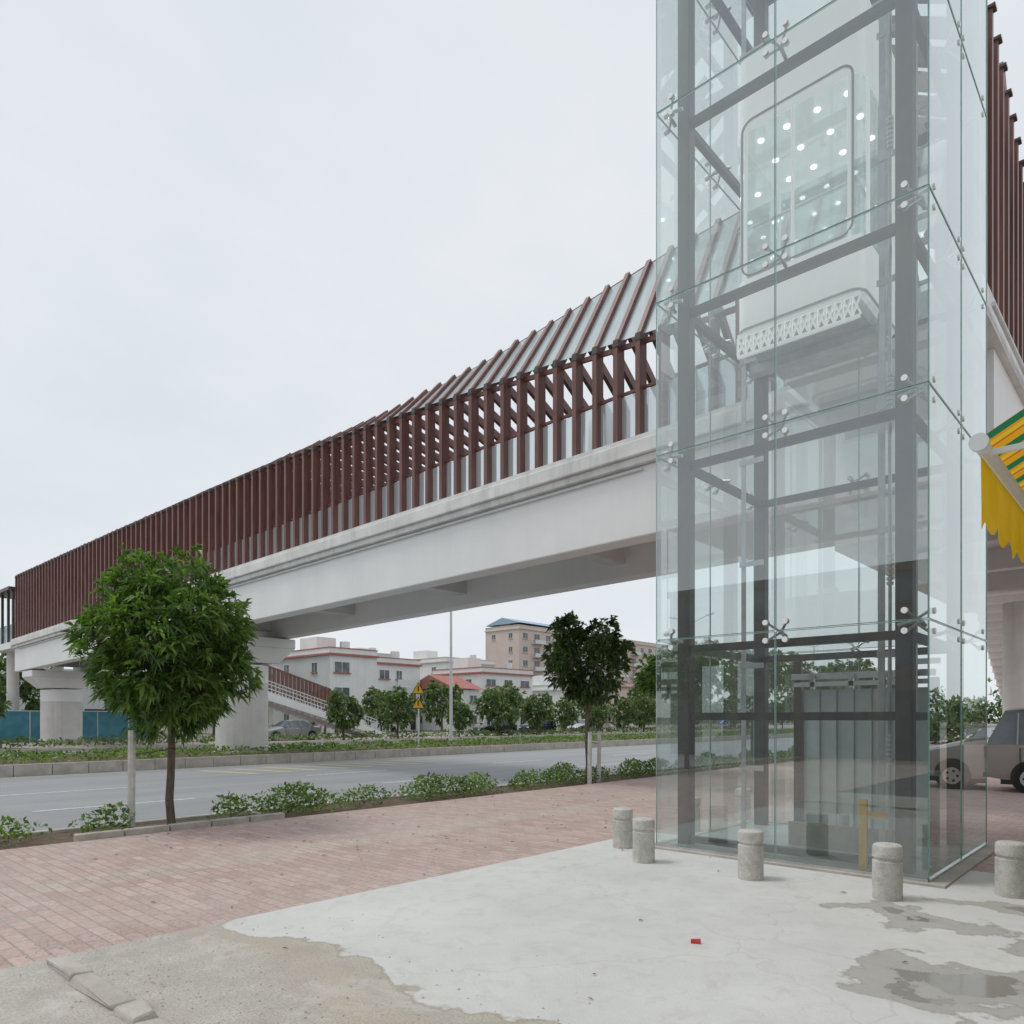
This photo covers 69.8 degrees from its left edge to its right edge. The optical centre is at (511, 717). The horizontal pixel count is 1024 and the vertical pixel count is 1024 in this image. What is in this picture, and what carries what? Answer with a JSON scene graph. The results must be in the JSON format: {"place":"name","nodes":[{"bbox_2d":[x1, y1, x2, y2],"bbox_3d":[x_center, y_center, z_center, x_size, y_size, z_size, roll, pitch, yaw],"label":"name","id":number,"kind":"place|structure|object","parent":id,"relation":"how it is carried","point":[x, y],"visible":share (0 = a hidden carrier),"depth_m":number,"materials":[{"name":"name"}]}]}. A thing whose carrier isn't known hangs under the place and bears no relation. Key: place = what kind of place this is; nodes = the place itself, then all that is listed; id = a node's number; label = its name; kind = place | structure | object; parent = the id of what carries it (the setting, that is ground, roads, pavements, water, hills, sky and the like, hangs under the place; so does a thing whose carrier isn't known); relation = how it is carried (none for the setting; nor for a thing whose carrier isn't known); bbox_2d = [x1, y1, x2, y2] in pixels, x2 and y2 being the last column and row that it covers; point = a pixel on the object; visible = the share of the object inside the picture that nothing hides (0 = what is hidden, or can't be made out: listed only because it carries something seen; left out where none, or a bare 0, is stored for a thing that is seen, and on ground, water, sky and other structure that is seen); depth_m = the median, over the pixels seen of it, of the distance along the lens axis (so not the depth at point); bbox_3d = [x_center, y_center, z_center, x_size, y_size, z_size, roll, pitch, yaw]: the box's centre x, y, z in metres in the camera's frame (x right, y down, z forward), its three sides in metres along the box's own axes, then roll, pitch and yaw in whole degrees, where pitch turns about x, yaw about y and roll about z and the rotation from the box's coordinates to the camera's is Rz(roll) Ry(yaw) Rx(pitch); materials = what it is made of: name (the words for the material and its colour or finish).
{"place":"outdoors","nodes":[
{"label":"outdoors","id":0,"kind":"place"},
{"bbox_2d":[287,647,376,656],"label":"parapet","id":1,"kind":"structure","parent":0,"point":[334,650],"depth_m":83.90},
{"bbox_2d":[300,637,335,649],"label":"stair head","id":2,"kind":"object","parent":1,"relation":"on","point":[311,642],"visible":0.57,"depth_m":86.08},
{"bbox_2d":[294,646,377,650],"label":"parapet cap","id":3,"kind":"object","parent":1,"relation":"on","point":[335,647],"visible":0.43,"depth_m":83.77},
{"bbox_2d":[284,652,379,658],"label":"cornice","id":4,"kind":"structure","parent":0,"point":[329,653],"depth_m":83.86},
{"bbox_2d":[418,657,494,663],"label":"parapet","id":5,"kind":"structure","parent":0,"point":[448,659],"depth_m":126.79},
{"bbox_2d":[413,650,437,658],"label":"stair head","id":6,"kind":"object","parent":5,"relation":"on","point":[423,654],"visible":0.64,"depth_m":130.00},
{"bbox_2d":[420,661,496,665],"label":"cornice","id":7,"kind":"structure","parent":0,"point":[452,662],"depth_m":127.37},
{"bbox_2d":[432,667,532,674],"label":"parapet","id":8,"kind":"structure","parent":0,"point":[479,669],"depth_m":102.56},
{"bbox_2d":[453,658,480,667],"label":"stair head","id":9,"kind":"object","parent":8,"relation":"on","point":[465,662],"visible":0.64,"depth_m":103.45},
{"bbox_2d":[432,667,533,670],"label":"parapet cap","id":10,"kind":"object","parent":8,"relation":"on","point":[484,667],"visible":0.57,"depth_m":102.56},
{"bbox_2d":[431,671,534,676],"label":"cornice","id":11,"kind":"structure","parent":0,"point":[486,673],"depth_m":102.26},
{"bbox_2d":[0,739,988,968],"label":"paver sidewalk","id":12,"kind":"structure","parent":0,"point":[61,894],"depth_m":8.46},
{"bbox_2d":[0,727,994,832],"bbox_3d":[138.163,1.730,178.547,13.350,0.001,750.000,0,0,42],"label":"road","id":13,"kind":"structure","parent":0,"point":[202,787],"depth_m":20.52,"materials":[{"name":"asphalt"}]},
{"bbox_2d":[0,727,991,811],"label":"road markings","id":14,"kind":"object","parent":13,"relation":"on","point":[288,771],"visible":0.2,"depth_m":24.41,"materials":[{"name":"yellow paint"}]},
{"bbox_2d":[0,725,996,777],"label":"median","id":15,"kind":"object","parent":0,"point":[34,768],"visible":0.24,"depth_m":28.45,"materials":[{"name":"concrete"}]},
{"bbox_2d":[0,728,793,763],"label":"median hedge","id":16,"kind":"object","parent":15,"relation":"on","point":[30,754],"visible":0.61,"depth_m":32.13,"materials":[{"name":"green plant"}]},
{"bbox_2d":[412,682,424,743],"bbox_3d":[-4.474,-0.138,35.104,0.660,3.136,0.112,0,0,7],"label":"warning sign","id":17,"kind":"object","parent":15,"relation":"on","point":[418,690],"visible":0.89,"depth_m":35.06,"materials":[{"name":"yellow metal"}]},
{"bbox_2d":[449,611,452,744],"bbox_3d":[-3.217,-3.320,38.715,3.920,9.499,0.260,0,0,42],"label":"street lamp","id":18,"kind":"object","parent":15,"relation":"on","point":[451,719],"visible":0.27,"depth_m":38.65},
{"bbox_2d":[0,721,998,749],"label":"sidewalk","id":19,"kind":"structure","parent":0,"point":[280,740],"depth_m":53.66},
{"bbox_2d":[0,682,12,718],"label":"street tree","id":20,"kind":"object","parent":19,"relation":"on","point":[5,706],"visible":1,"depth_m":38.37,"materials":[{"name":"green plant"}]},
{"bbox_2d":[0,653,51,710],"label":"street tree","id":21,"kind":"object","parent":19,"relation":"on","point":[26,688],"visible":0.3,"depth_m":52.33,"materials":[{"name":"green plant"}]},
{"bbox_2d":[0,710,157,742],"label":"blue hoarding","id":22,"kind":"object","parent":19,"relation":"on","point":[16,723],"visible":0.33,"depth_m":49.79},
{"bbox_2d":[88,674,127,710],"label":"street tree","id":23,"kind":"object","parent":19,"relation":"on","point":[106,709],"visible":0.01,"depth_m":56.25,"materials":[{"name":"green plant"}]},
{"bbox_2d":[171,665,385,740],"bbox_3d":[-19.072,-3.009,54.941,3.100,9.417,21.710,0,0,42],"label":"stairway","id":24,"kind":"object","parent":19,"relation":"on","point":[312,711],"visible":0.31,"depth_m":57.95,"materials":[{"name":"concrete"}]},
{"bbox_2d":[268,720,320,740],"bbox_3d":[-15.838,0.885,52.031,2.080,1.490,4.480,0,0,42],"label":"parked car","id":25,"kind":"object","parent":19,"relation":"on","point":[293,727],"visible":0.42,"depth_m":51.59,"materials":[{"name":"paint"}]},
{"bbox_2d":[308,689,339,733],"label":"street tree","id":26,"kind":"object","parent":19,"relation":"on","point":[313,723],"visible":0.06,"depth_m":70.31,"materials":[{"name":"green plant"}]},
{"bbox_2d":[323,690,364,739],"bbox_3d":[-12.125,-0.151,52.530,2.817,3.609,3.114,0,0,42],"label":"street tree","id":27,"kind":"object","parent":19,"relation":"on","point":[338,712],"visible":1,"depth_m":52.09,"materials":[{"name":"green plant"}]},
{"bbox_2d":[0,725,750,748],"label":"hedge","id":28,"kind":"object","parent":19,"relation":"on","point":[327,736],"visible":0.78,"depth_m":53.60,"materials":[{"name":"green plant"}]},
{"bbox_2d":[361,686,399,731],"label":"street tree","id":29,"kind":"object","parent":19,"relation":"on","point":[371,711],"visible":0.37,"depth_m":73.58,"materials":[{"name":"green plant"}]},
{"bbox_2d":[373,685,424,738],"bbox_3d":[-8.612,-0.397,56.109,4.054,4.102,3.687,0,0,-11],"label":"street tree","id":30,"kind":"object","parent":19,"relation":"on","point":[400,702],"visible":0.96,"depth_m":55.41,"materials":[{"name":"green plant"}]},
{"bbox_2d":[417,678,463,731],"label":"street tree","id":31,"kind":"object","parent":19,"relation":"on","point":[432,694],"visible":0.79,"depth_m":82.16,"materials":[{"name":"green plant"}]},
{"bbox_2d":[444,699,474,736],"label":"street tree","id":32,"kind":"object","parent":19,"relation":"on","point":[464,713],"visible":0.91,"depth_m":60.60,"materials":[{"name":"green plant"}]},
{"bbox_2d":[471,719,516,735],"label":"parked car","id":33,"kind":"object","parent":19,"relation":"on","point":[505,725],"visible":0.36,"depth_m":66.22,"materials":[{"name":"paint"}]},
{"bbox_2d":[470,683,521,735],"bbox_3d":[-1.236,-0.707,64.645,4.258,4.738,4.683,0,0,19],"label":"street tree","id":34,"kind":"object","parent":19,"relation":"on","point":[504,705],"visible":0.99,"depth_m":64.12,"materials":[{"name":"green plant"}]},
{"bbox_2d":[474,681,526,722],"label":"street tree","id":35,"kind":"object","parent":19,"relation":"on","point":[520,699],"visible":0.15,"depth_m":90.01,"materials":[{"name":"green plant"}]},
{"bbox_2d":[518,692,554,734],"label":"street tree","id":36,"kind":"object","parent":19,"relation":"on","point":[530,707],"visible":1,"depth_m":67.05,"materials":[{"name":"green plant"}]},
{"bbox_2d":[519,715,555,733],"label":"parked car","id":37,"kind":"object","parent":19,"relation":"on","point":[547,725],"visible":0.38,"depth_m":71.15,"materials":[{"name":"paint"}]},
{"bbox_2d":[550,696,583,733],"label":"street tree","id":38,"kind":"object","parent":19,"relation":"on","point":[565,707],"visible":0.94,"depth_m":71.64,"materials":[{"name":"green plant"}]},
{"bbox_2d":[567,719,601,731],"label":"parked car","id":39,"kind":"object","parent":19,"relation":"on","point":[581,723],"visible":0.29,"depth_m":76.19,"materials":[{"name":"paint"}]},
{"bbox_2d":[575,694,608,718],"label":"street tree","id":40,"kind":"object","parent":19,"relation":"on","point":[583,715],"visible":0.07,"depth_m":100.41,"materials":[{"name":"green plant"}]},
{"bbox_2d":[589,703,609,731],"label":"street tree","id":41,"kind":"object","parent":19,"relation":"on","point":[598,714],"visible":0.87,"depth_m":75.00,"materials":[{"name":"green plant"}]},
{"bbox_2d":[607,696,642,732],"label":"street tree","id":42,"kind":"object","parent":19,"relation":"on","point":[627,715],"visible":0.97,"depth_m":78.06,"materials":[{"name":"green plant"}]},
{"bbox_2d":[619,681,664,727],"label":"street tree","id":43,"kind":"object","parent":19,"relation":"on","point":[635,693],"visible":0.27,"depth_m":105.60,"materials":[{"name":"green plant"}]},
{"bbox_2d":[630,693,662,731],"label":"street tree","id":44,"kind":"object","parent":19,"relation":"on","point":[644,704],"visible":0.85,"depth_m":80.73,"materials":[{"name":"green plant"}]},
{"bbox_2d":[653,701,677,731],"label":"street tree","id":45,"kind":"object","parent":19,"relation":"on","point":[664,715],"visible":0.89,"depth_m":83.74,"materials":[{"name":"green plant"}]},
{"bbox_2d":[670,705,677,726],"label":"street tree","id":46,"kind":"object","parent":19,"relation":"on","point":[675,720],"visible":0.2,"depth_m":87.06,"materials":[{"name":"green plant"}]},
{"bbox_2d":[695,696,714,724],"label":"street tree","id":47,"kind":"object","parent":19,"relation":"on","point":[700,709],"visible":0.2,"depth_m":89.43,"materials":[{"name":"green plant"}]},
{"bbox_2d":[702,703,722,729],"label":"street tree","id":48,"kind":"object","parent":19,"relation":"on","point":[716,707],"visible":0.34,"depth_m":93.06,"materials":[{"name":"green plant"}]},
{"bbox_2d":[716,695,749,729],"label":"street tree","id":49,"kind":"object","parent":19,"relation":"on","point":[727,706],"visible":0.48,"depth_m":96.97,"materials":[{"name":"green plant"}]},
{"bbox_2d":[769,699,788,724],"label":"street tree","id":50,"kind":"object","parent":19,"relation":"on","point":[780,707],"visible":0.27,"depth_m":106.80,"materials":[{"name":"green plant"}]},
{"bbox_2d":[8,723,996,755],"bbox_3d":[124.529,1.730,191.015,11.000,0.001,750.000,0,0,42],"label":"road","id":51,"kind":"structure","parent":0,"point":[340,743],"depth_m":45.54,"materials":[{"name":"asphalt"}]},
{"bbox_2d":[0,832,1023,1023],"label":"cement apron","id":52,"kind":"object","parent":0,"point":[783,945],"visible":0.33,"depth_m":4.93,"materials":[{"name":"concrete"}]},
{"bbox_2d":[46,956,168,1023],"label":"broken kerb","id":53,"kind":"structure","parent":52,"relation":"on","point":[100,990],"depth_m":4.17,"materials":[{"name":"concrete"}]},
{"bbox_2d":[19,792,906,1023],"bbox_3d":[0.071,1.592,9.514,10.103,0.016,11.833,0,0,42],"label":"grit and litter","id":54,"kind":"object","parent":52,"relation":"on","point":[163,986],"visible":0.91,"depth_m":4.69,"materials":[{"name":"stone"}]},
{"bbox_2d":[613,807,632,848],"bbox_3d":[1.365,1.360,9.050,0.244,0.500,0.244,0,0,42],"label":"stone bollard","id":55,"kind":"object","parent":52,"relation":"on","point":[622,828],"visible":1,"depth_m":8.95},
{"bbox_2d":[633,817,654,863],"bbox_3d":[1.462,1.360,8.149,0.244,0.500,0.244,0,0,-31],"label":"stone bollard","id":56,"kind":"object","parent":52,"relation":"on","point":[643,841],"visible":1,"depth_m":8.04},
{"bbox_2d":[738,828,763,880],"bbox_3d":[2.371,1.360,7.290,0.244,0.500,0.244,0,0,41],"label":"stone bollard","id":57,"kind":"object","parent":52,"relation":"on","point":[750,856],"visible":1,"depth_m":7.19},
{"bbox_2d":[872,842,902,901],"bbox_3d":[3.320,1.360,6.490,0.244,0.500,0.244,0,0,22],"label":"stone bollard","id":58,"kind":"object","parent":52,"relation":"on","point":[887,873],"visible":1,"depth_m":6.39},
{"bbox_2d":[995,840,1023,898],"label":"stone bollard","id":59,"kind":"object","parent":52,"relation":"on","point":[1009,870],"visible":1,"depth_m":6.50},
{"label":"walls","id":60,"kind":"object","parent":52,"relation":"on","visible":0},
{"bbox_2d":[968,409,1023,562],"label":"shop awning","id":61,"kind":"object","parent":60,"relation":"attached to","point":[999,450],"visible":1,"depth_m":4.93,"materials":[{"name":"fabric"}]},
{"bbox_2d":[0,0,1023,718],"label":"sky","id":62,"kind":"structure","parent":0,"point":[237,236],"materials":[{"name":"white"}]},
{"bbox_2d":[533,685,568,689],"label":"parapet","id":63,"kind":"structure","parent":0,"point":[541,687],"depth_m":109.46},
{"bbox_2d":[533,675,551,684],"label":"stair head","id":64,"kind":"object","parent":63,"relation":"on","point":[538,679],"visible":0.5,"depth_m":111.77},
{"bbox_2d":[158,719,998,736],"bbox_3d":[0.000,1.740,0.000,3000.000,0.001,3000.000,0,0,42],"label":"ground","id":65,"kind":"structure","parent":0,"point":[635,726],"depth_m":152.92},
{"bbox_2d":[0,668,123,710],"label":"warehouse","id":66,"kind":"structure","parent":65,"relation":"on","point":[96,706],"depth_m":68.94,"materials":[{"name":"metal"}]},
{"bbox_2d":[268,664,273,727],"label":"walls","id":67,"kind":"structure","parent":65,"relation":"on","point":[271,716],"depth_m":80.73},
{"bbox_2d":[329,655,376,732],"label":"walls","id":68,"kind":"structure","parent":65,"relation":"on","point":[360,679],"depth_m":84.32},
{"bbox_2d":[274,655,328,732],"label":"side wall","id":69,"kind":"structure","parent":68,"relation":"attached to","point":[301,667],"depth_m":84.82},
{"bbox_2d":[287,661,349,730],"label":"frames","id":70,"kind":"structure","parent":68,"relation":"attached to","point":[334,671],"depth_m":83.23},
{"bbox_2d":[284,662,348,719],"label":"windows","id":71,"kind":"structure","parent":70,"relation":"in","point":[343,667],"depth_m":83.19,"materials":[{"name":"grey glass"}]},
{"bbox_2d":[355,648,421,730],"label":"white townhouse","id":72,"kind":"structure","parent":65,"relation":"on","point":[393,669],"depth_m":93.68,"materials":[{"name":"paint"}]},
{"bbox_2d":[380,670,415,700],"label":"windows","id":73,"kind":"structure","parent":72,"relation":"in","point":[399,673],"depth_m":92.46,"materials":[{"name":"grey glass"}]},
{"bbox_2d":[163,700,750,729],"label":"distant treeline","id":74,"kind":"object","parent":65,"relation":"on","point":[704,721],"depth_m":207.54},
{"bbox_2d":[454,690,478,730],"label":"walls","id":75,"kind":"structure","parent":65,"relation":"on","point":[465,696],"depth_m":94.77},
{"bbox_2d":[420,690,453,730],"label":"side wall","id":76,"kind":"structure","parent":75,"relation":"attached to","point":[424,726],"depth_m":95.64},
{"bbox_2d":[420,696,476,722],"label":"windows","id":77,"kind":"structure","parent":75,"relation":"attached to","point":[471,700],"depth_m":95.47,"materials":[{"name":"grey glass"}]},
{"bbox_2d":[420,675,481,689],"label":"roof","id":78,"kind":"structure","parent":75,"relation":"on","point":[463,684],"depth_m":95.85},
{"bbox_2d":[446,662,494,668],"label":"walls","id":79,"kind":"structure","parent":65,"relation":"on","point":[447,665],"depth_m":125.23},
{"bbox_2d":[420,662,445,679],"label":"side wall","id":80,"kind":"structure","parent":79,"relation":"attached to","point":[425,669],"depth_m":127.03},
{"bbox_2d":[0,738,988,849],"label":"planting strip","id":81,"kind":"object","parent":65,"relation":"on","point":[48,839],"depth_m":13.61,"materials":[{"name":"soil"}]},
{"bbox_2d":[0,800,135,847],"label":"shrub bed","id":82,"kind":"object","parent":81,"relation":"on","point":[12,833],"visible":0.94,"depth_m":10.04,"materials":[{"name":"green plant"}]},
{"bbox_2d":[61,542,263,827],"bbox_3d":[-5.028,-0.400,10.836,2.706,4.201,2.647,0,0,42],"label":"mango tree","id":83,"kind":"object","parent":81,"relation":"on","point":[189,690],"visible":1,"depth_m":10.31,"materials":[{"name":"green plant"}]},
{"bbox_2d":[74,809,284,841],"bbox_3d":[-8.109,1.567,7.537,1.060,0.105,12.180,0,0,42],"label":"planter edging","id":84,"kind":"object","parent":81,"relation":"on","point":[257,816],"visible":0.85,"depth_m":10.46,"materials":[{"name":"concrete"}]},
{"bbox_2d":[207,745,793,817],"bbox_3d":[4.396,1.339,21.326,0.993,0.593,26.697,0,0,42],"label":"shrub bed","id":85,"kind":"object","parent":81,"relation":"on","point":[301,792],"visible":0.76,"depth_m":14.95,"materials":[{"name":"green plant"}]},
{"bbox_2d":[540,610,637,783],"bbox_3d":[1.814,-0.476,18.230,2.531,4.354,2.564,0,0,42],"label":"street tree","id":86,"kind":"object","parent":81,"relation":"on","point":[564,657],"visible":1,"depth_m":17.89,"materials":[{"name":"green plant"}]},
{"bbox_2d":[633,638,724,708],"bbox_3d":[5.003,-0.352,21.703,2.785,4.007,2.601,0,0,7],"label":"street tree","id":87,"kind":"object","parent":81,"relation":"on","point":[667,679],"visible":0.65,"depth_m":21.49,"materials":[{"name":"green plant"}]},
{"bbox_2d":[718,649,797,764],"bbox_3d":[8.505,-0.450,25.271,2.731,4.207,2.924,0,0,22],"label":"street tree","id":88,"kind":"object","parent":81,"relation":"on","point":[733,687],"visible":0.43,"depth_m":24.81,"materials":[{"name":"green plant"}]},
{"bbox_2d":[773,661,845,709],"bbox_3d":[11.975,-0.352,29.297,2.785,4.007,2.601,0,0,38],"label":"street tree","id":89,"kind":"object","parent":81,"relation":"on","point":[787,688],"visible":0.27,"depth_m":29.08,"materials":[{"name":"green plant"}]},
{"bbox_2d":[827,658,887,688],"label":"street tree","id":90,"kind":"object","parent":81,"relation":"on","point":[866,663],"visible":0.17,"depth_m":32.68,"materials":[{"name":"green plant"}]},
{"bbox_2d":[0,728,989,838],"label":"kerb","id":91,"kind":"structure","parent":65,"relation":"on","point":[139,822],"depth_m":20.17,"materials":[{"name":"concrete"}]},
{"bbox_2d":[482,673,532,729],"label":"walls","id":92,"kind":"structure","parent":65,"relation":"on","point":[500,678],"depth_m":103.81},
{"bbox_2d":[443,673,481,724],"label":"side wall","id":93,"kind":"structure","parent":92,"relation":"attached to","point":[476,679],"depth_m":99.94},
{"bbox_2d":[466,679,528,720],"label":"windows","id":94,"kind":"structure","parent":92,"relation":"attached to","point":[492,682],"depth_m":103.32,"materials":[{"name":"grey glass"}]},
{"bbox_2d":[0,0,1023,753],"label":"footbridge","id":95,"kind":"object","parent":65,"relation":"on","point":[312,538],"visible":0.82,"depth_m":17.85,"materials":[{"name":"concrete"}]},
{"bbox_2d":[561,690,584,728],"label":"walls","id":96,"kind":"structure","parent":65,"relation":"on","point":[579,718],"depth_m":109.48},
{"bbox_2d":[533,690,560,728],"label":"side wall","id":97,"kind":"structure","parent":96,"relation":"attached to","point":[556,694],"depth_m":108.09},
{"bbox_2d":[484,618,677,723],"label":"apartment block","id":98,"kind":"structure","parent":65,"relation":"on","point":[518,644],"depth_m":159.96,"materials":[{"name":"paint"}]},
{"bbox_2d":[492,633,677,698],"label":"windows","id":99,"kind":"structure","parent":98,"relation":"in","point":[525,635],"depth_m":160.43,"materials":[{"name":"grey glass"}]},
{"bbox_2d":[600,688,632,727],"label":"walls","id":100,"kind":"structure","parent":65,"relation":"on","point":[623,692],"depth_m":121.97,"materials":[{"name":"paint"}]},
{"bbox_2d":[732,689,1001,723],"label":"distant treeline","id":101,"kind":"object","parent":65,"relation":"on","point":[993,710],"visible":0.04,"depth_m":205.09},
{"bbox_2d":[987,678,1001,730],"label":"distant treeline","id":102,"kind":"object","parent":65,"relation":"on","point":[999,709],"visible":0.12,"depth_m":39.25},
{"bbox_2d":[654,777,1023,872],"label":"paver forecourt","id":103,"kind":"structure","parent":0,"point":[1005,811],"depth_m":11.77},
{"bbox_2d":[695,796,699,831],"bbox_3d":[2.531,1.360,10.355,0.244,0.500,0.244,0,0,19],"label":"stone bollard","id":104,"kind":"object","parent":103,"relation":"on","point":[697,814],"visible":0.34,"depth_m":10.25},
{"bbox_2d":[735,788,750,819],"bbox_3d":[3.644,1.360,11.573,0.244,0.500,0.244,0,0,19],"label":"stone bollard","id":105,"kind":"object","parent":103,"relation":"on","point":[738,804],"visible":0.77,"depth_m":11.48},
{"bbox_2d":[655,0,994,888],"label":"glass lift tower","id":106,"kind":"structure","parent":103,"relation":"on","point":[829,86],"depth_m":8.58,"materials":[{"name":"clear glass"}]},
{"bbox_2d":[804,687,926,836],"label":"landing doors","id":107,"kind":"structure","parent":106,"relation":"in","point":[844,696],"depth_m":9.75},
{"bbox_2d":[987,708,1023,792],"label":"minivan","id":108,"kind":"object","parent":103,"relation":"on","point":[1005,753],"visible":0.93,"depth_m":15.77,"materials":[{"name":"paint"}]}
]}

